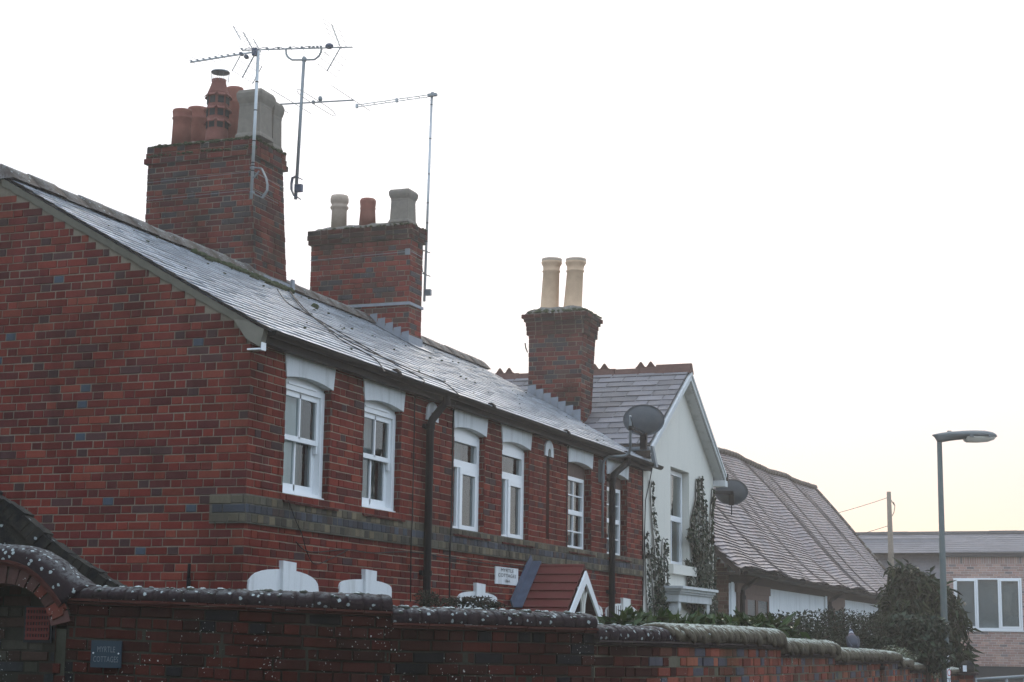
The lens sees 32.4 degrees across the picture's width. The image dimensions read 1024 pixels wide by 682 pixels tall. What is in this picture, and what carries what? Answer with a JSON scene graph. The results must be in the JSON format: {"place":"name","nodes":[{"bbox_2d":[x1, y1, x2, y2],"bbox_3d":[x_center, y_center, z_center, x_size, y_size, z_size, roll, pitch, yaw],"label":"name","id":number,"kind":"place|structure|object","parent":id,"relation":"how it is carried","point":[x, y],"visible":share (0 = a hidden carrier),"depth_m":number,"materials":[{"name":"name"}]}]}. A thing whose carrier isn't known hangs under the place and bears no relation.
{"place":"outdoors","nodes":[
{"label":"outdoors","id":0,"kind":"place"},
{"bbox_2d":[0,0,1023,531],"label":"sky","id":1,"kind":"structure","parent":0,"point":[815,208],"materials":[{"name":"white"}]},
{"label":"ground","id":2,"kind":"structure","parent":0,"visible":0},
{"bbox_2d":[0,69,663,642],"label":"brick terrace","id":3,"kind":"structure","parent":2,"relation":"on","point":[190,397],"depth_m":18.46,"materials":[{"name":"red brick"}]},
{"bbox_2d":[146,26,283,203],"bbox_3d":[-3.832,-2.887,22.901,1.803,2.244,1.087,2,-10,-8],"label":"tv aerial","id":4,"kind":"object","parent":3,"relation":"attached to","point":[255,52],"visible":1,"depth_m":22.70,"materials":[{"name":"metal"}]},
{"bbox_2d":[234,19,369,199],"bbox_3d":[-2.947,-3.054,23.685,1.809,2.396,1.160,-3,-10,21],"label":"tv aerial","id":5,"kind":"object","parent":3,"relation":"attached to","point":[298,188],"visible":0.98,"depth_m":23.62,"materials":[{"name":"metal"}]},
{"bbox_2d":[282,377,338,510],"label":"window","id":6,"kind":"structure","parent":3,"relation":"in","point":[305,401],"depth_m":17.76,"materials":[{"name":"white plastic"}]},
{"bbox_2d":[288,500,347,563],"bbox_3d":[-1.929,1.925,17.487,0.036,0.584,1.379,-3,-10,19],"label":"cable","id":7,"kind":"object","parent":3,"relation":"attached to","point":[304,542],"visible":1,"depth_m":17.25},
{"bbox_2d":[277,289,384,371],"bbox_3d":[-2.125,-0.164,19.868,0.393,1.574,3.941,6,-11,-28],"label":"cable","id":8,"kind":"object","parent":3,"relation":"attached to","point":[333,333],"visible":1,"depth_m":19.28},
{"bbox_2d":[289,290,424,382],"bbox_3d":[-2.193,-0.135,20.904,0.840,1.667,3.783,7,-12,-33],"label":"cable","id":9,"kind":"object","parent":3,"relation":"attached to","point":[358,342],"visible":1,"depth_m":20.03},
{"bbox_2d":[289,291,459,397],"bbox_3d":[-1.795,-0.032,21.251,1.697,1.637,3.145,5,-11,-23],"label":"cable","id":10,"kind":"object","parent":3,"relation":"attached to","point":[373,352],"visible":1,"depth_m":20.14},
{"bbox_2d":[362,400,405,521],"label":"window","id":11,"kind":"structure","parent":3,"relation":"in","point":[379,420],"depth_m":19.41,"materials":[{"name":"white plastic"}]},
{"bbox_2d":[355,92,437,301],"bbox_3d":[-1.773,-2.134,26.387,1.341,3.202,0.316,-3,-10,21],"label":"tv aerial","id":12,"kind":"object","parent":3,"relation":"attached to","point":[427,292],"visible":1,"depth_m":26.25,"materials":[{"name":"metal"}]},
{"bbox_2d":[295,541,524,567],"bbox_3d":[-0.930,2.495,20.072,0.011,0.137,6.550,-3,-10,21],"label":"cable","id":13,"kind":"object","parent":3,"relation":"attached to","point":[400,551],"visible":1,"depth_m":19.16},
{"bbox_2d":[410,396,415,601],"bbox_3d":[-1.108,1.748,19.651,0.019,2.300,0.112,1,-10,0],"label":"cable","id":14,"kind":"object","parent":3,"relation":"attached to","point":[412,499],"visible":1,"depth_m":19.68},
{"bbox_2d":[449,402,457,597],"bbox_3d":[-0.698,1.859,20.616,0.042,2.282,0.313,2,-10,-9],"label":"cable","id":15,"kind":"object","parent":3,"relation":"attached to","point":[451,498],"visible":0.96,"depth_m":20.74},
{"bbox_2d":[452,428,490,540],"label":"window","id":16,"kind":"structure","parent":3,"relation":"in","point":[466,444],"depth_m":21.64,"materials":[{"name":"white plastic"}]},
{"bbox_2d":[501,442,534,547],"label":"window","id":17,"kind":"structure","parent":3,"relation":"in","point":[512,502],"depth_m":23.10,"materials":[{"name":"white plastic"}]},
{"bbox_2d":[566,446,568,563],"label":"cable","id":18,"kind":"object","parent":3,"relation":"attached to","point":[566,503],"visible":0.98,"depth_m":24.59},
{"bbox_2d":[567,462,595,556],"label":"window","id":19,"kind":"structure","parent":3,"relation":"in","point":[576,473],"depth_m":25.54,"materials":[{"name":"white plastic"}]},
{"bbox_2d":[607,474,631,562],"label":"window","id":20,"kind":"structure","parent":3,"relation":"in","point":[618,482],"depth_m":27.21,"materials":[{"name":"white plastic"}]},
{"bbox_2d":[598,404,664,537],"bbox_3d":[1.713,1.914,26.167,0.703,2.047,1.147,-5,-11,29],"label":"satellite dish","id":21,"kind":"object","parent":3,"relation":"attached to","point":[643,421],"visible":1,"depth_m":26.57,"materials":[{"name":"black plastic"}]},
{"bbox_2d":[413,589,508,609],"bbox_3d":[-0.494,3.350,16.340,0.907,2.091,0.343,0,-10,4],"label":"shrub","id":22,"kind":"object","parent":2,"relation":"on","point":[429,600],"visible":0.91,"depth_m":16.47,"materials":[{"name":"green plant"}]},
{"bbox_2d":[0,544,959,681],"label":"garden wall","id":23,"kind":"structure","parent":2,"relation":"on","point":[58,615],"depth_m":12.34,"materials":[{"name":"brick"}]},
{"bbox_2d":[0,491,132,605],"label":"raking wall","id":24,"kind":"structure","parent":23,"relation":"attached to","point":[20,525],"depth_m":13.23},
{"bbox_2d":[90,640,122,667],"bbox_3d":[-2.803,2.162,12.162,0.228,0.186,0.020,-2,-10,14],"label":"name sign","id":25,"kind":"object","parent":23,"relation":"attached to","point":[106,654],"visible":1,"depth_m":12.16,"materials":[{"name":"grey metal"}]},
{"bbox_2d":[846,629,859,648],"bbox_3d":[4.046,3.546,20.895,0.156,0.262,0.302,1,-10,0],"label":"pigeon","id":26,"kind":"object","parent":23,"relation":"on","point":[852,640],"visible":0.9,"depth_m":20.85,"materials":[{"name":"grey"}]},
{"bbox_2d":[495,361,728,619],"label":"rendered house","id":27,"kind":"structure","parent":2,"relation":"on","point":[682,448],"depth_m":30.21,"materials":[{"name":"white paint"}]},
{"bbox_2d":[642,468,652,604],"bbox_3d":[2.183,3.087,28.107,0.105,2.246,0.381,-3,-10,21],"label":"drop cable","id":28,"kind":"object","parent":27,"relation":"attached to","point":[644,534],"visible":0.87,"depth_m":28.05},
{"bbox_2d":[645,481,670,615],"bbox_3d":[2.400,3.404,28.589,0.152,2.270,1.406,-3,-10,21],"label":"ivy","id":29,"kind":"object","parent":27,"relation":"attached to","point":[658,592],"visible":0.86,"depth_m":28.48,"materials":[{"name":"green plant"}]},
{"bbox_2d":[642,470,696,579],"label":"window","id":30,"kind":"structure","parent":27,"relation":"in","point":[677,568],"depth_m":30.52,"materials":[{"name":"white plastic"}]},
{"bbox_2d":[683,476,719,615],"bbox_3d":[3.388,3.661,31.047,0.242,2.620,2.420,-3,-10,21],"label":"ivy","id":31,"kind":"object","parent":27,"relation":"attached to","point":[708,575],"visible":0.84,"depth_m":31.13,"materials":[{"name":"green plant"}]},
{"bbox_2d":[714,479,747,514],"bbox_3d":[3.951,2.917,33.037,0.951,0.677,0.450,9,-13,-39],"label":"satellite dish","id":32,"kind":"object","parent":27,"relation":"attached to","point":[735,491],"visible":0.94,"depth_m":33.15,"materials":[{"name":"black plastic"}]},
{"bbox_2d":[596,604,797,645],"bbox_3d":[1.737,3.451,16.431,0.698,1.985,3.612,-5,-11,32],"label":"laurel bush","id":33,"kind":"object","parent":2,"relation":"on","point":[641,617],"visible":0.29,"depth_m":16.30,"materials":[{"name":"green plant"}]},
{"bbox_2d":[748,611,811,657],"bbox_3d":[2.744,3.783,18.258,0.700,1.973,0.585,5,-11,-24],"label":"laurel bush","id":34,"kind":"object","parent":2,"relation":"on","point":[796,623],"visible":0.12,"depth_m":18.46,"materials":[{"name":"green plant"}]},
{"bbox_2d":[713,447,888,664],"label":"tiled cottage","id":35,"kind":"structure","parent":2,"relation":"on","point":[785,542],"depth_m":43.01,"materials":[{"name":"tile"}]},
{"bbox_2d":[735,583,770,617],"bbox_3d":[4.857,5.633,35.546,0.100,1.400,2.920,-3,-10,21],"label":"window","id":36,"kind":"structure","parent":35,"relation":"in","point":[757,597],"depth_m":35.69,"materials":[{"name":"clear glass"}]},
{"bbox_2d":[827,596,844,621],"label":"window","id":37,"kind":"structure","parent":35,"relation":"in","point":[839,603],"depth_m":44.04,"materials":[{"name":"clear glass"}]},
{"bbox_2d":[764,608,922,664],"bbox_3d":[4.690,4.865,25.067,1.148,2.187,5.558,-6,-12,35],"label":"privet hedge","id":38,"kind":"object","parent":2,"relation":"on","point":[837,631],"visible":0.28,"depth_m":25.14,"materials":[{"name":"green plant"}]},
{"bbox_2d":[879,660,887,681],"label":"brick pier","id":39,"kind":"structure","parent":2,"relation":"on","point":[882,668],"depth_m":22.08,"materials":[{"name":"brick"}]},
{"bbox_2d":[887,492,894,570],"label":"utility pole","id":40,"kind":"object","parent":2,"relation":"on","point":[890,534],"visible":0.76,"depth_m":56.93,"materials":[{"name":"brown wood"}]},
{"bbox_2d":[881,645,940,681],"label":"trailing plant","id":41,"kind":"object","parent":2,"relation":"on","point":[906,654],"visible":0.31,"depth_m":24.70,"materials":[{"name":"green plant"}]},
{"bbox_2d":[871,611,956,681],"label":"shrub","id":42,"kind":"object","parent":2,"relation":"on","point":[915,633],"visible":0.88,"depth_m":25.31,"materials":[{"name":"green plant"}]},
{"bbox_2d":[866,557,983,675],"bbox_3d":[7.229,5.393,30.906,2.010,3.179,1.474,-3,-10,21],"label":"evergreen tree","id":43,"kind":"object","parent":2,"relation":"on","point":[911,589],"visible":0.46,"depth_m":30.78,"materials":[{"name":"green plant"}]},
{"bbox_2d":[856,530,1023,681],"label":"brick block","id":44,"kind":"structure","parent":2,"relation":"on","point":[985,570],"depth_m":57.87,"materials":[{"name":"brown brick"}]},
{"bbox_2d":[953,578,1023,631],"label":"window","id":45,"kind":"structure","parent":44,"relation":"in","point":[993,604],"depth_m":57.72,"materials":[{"name":"white plastic"}]},
{"bbox_2d":[932,430,996,681],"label":"street lamp","id":46,"kind":"object","parent":2,"relation":"on","point":[973,436],"visible":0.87,"depth_m":26.82,"materials":[{"name":"grey metal"}]},
{"bbox_2d":[955,661,978,681],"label":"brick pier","id":47,"kind":"structure","parent":2,"relation":"on","point":[970,674],"depth_m":28.86,"materials":[{"name":"brick"}]},
{"bbox_2d":[975,675,1023,681],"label":"guard rail","id":48,"kind":"object","parent":2,"relation":"on","point":[1006,678],"visible":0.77,"depth_m":33.97,"materials":[{"name":"metal"}]}
]}

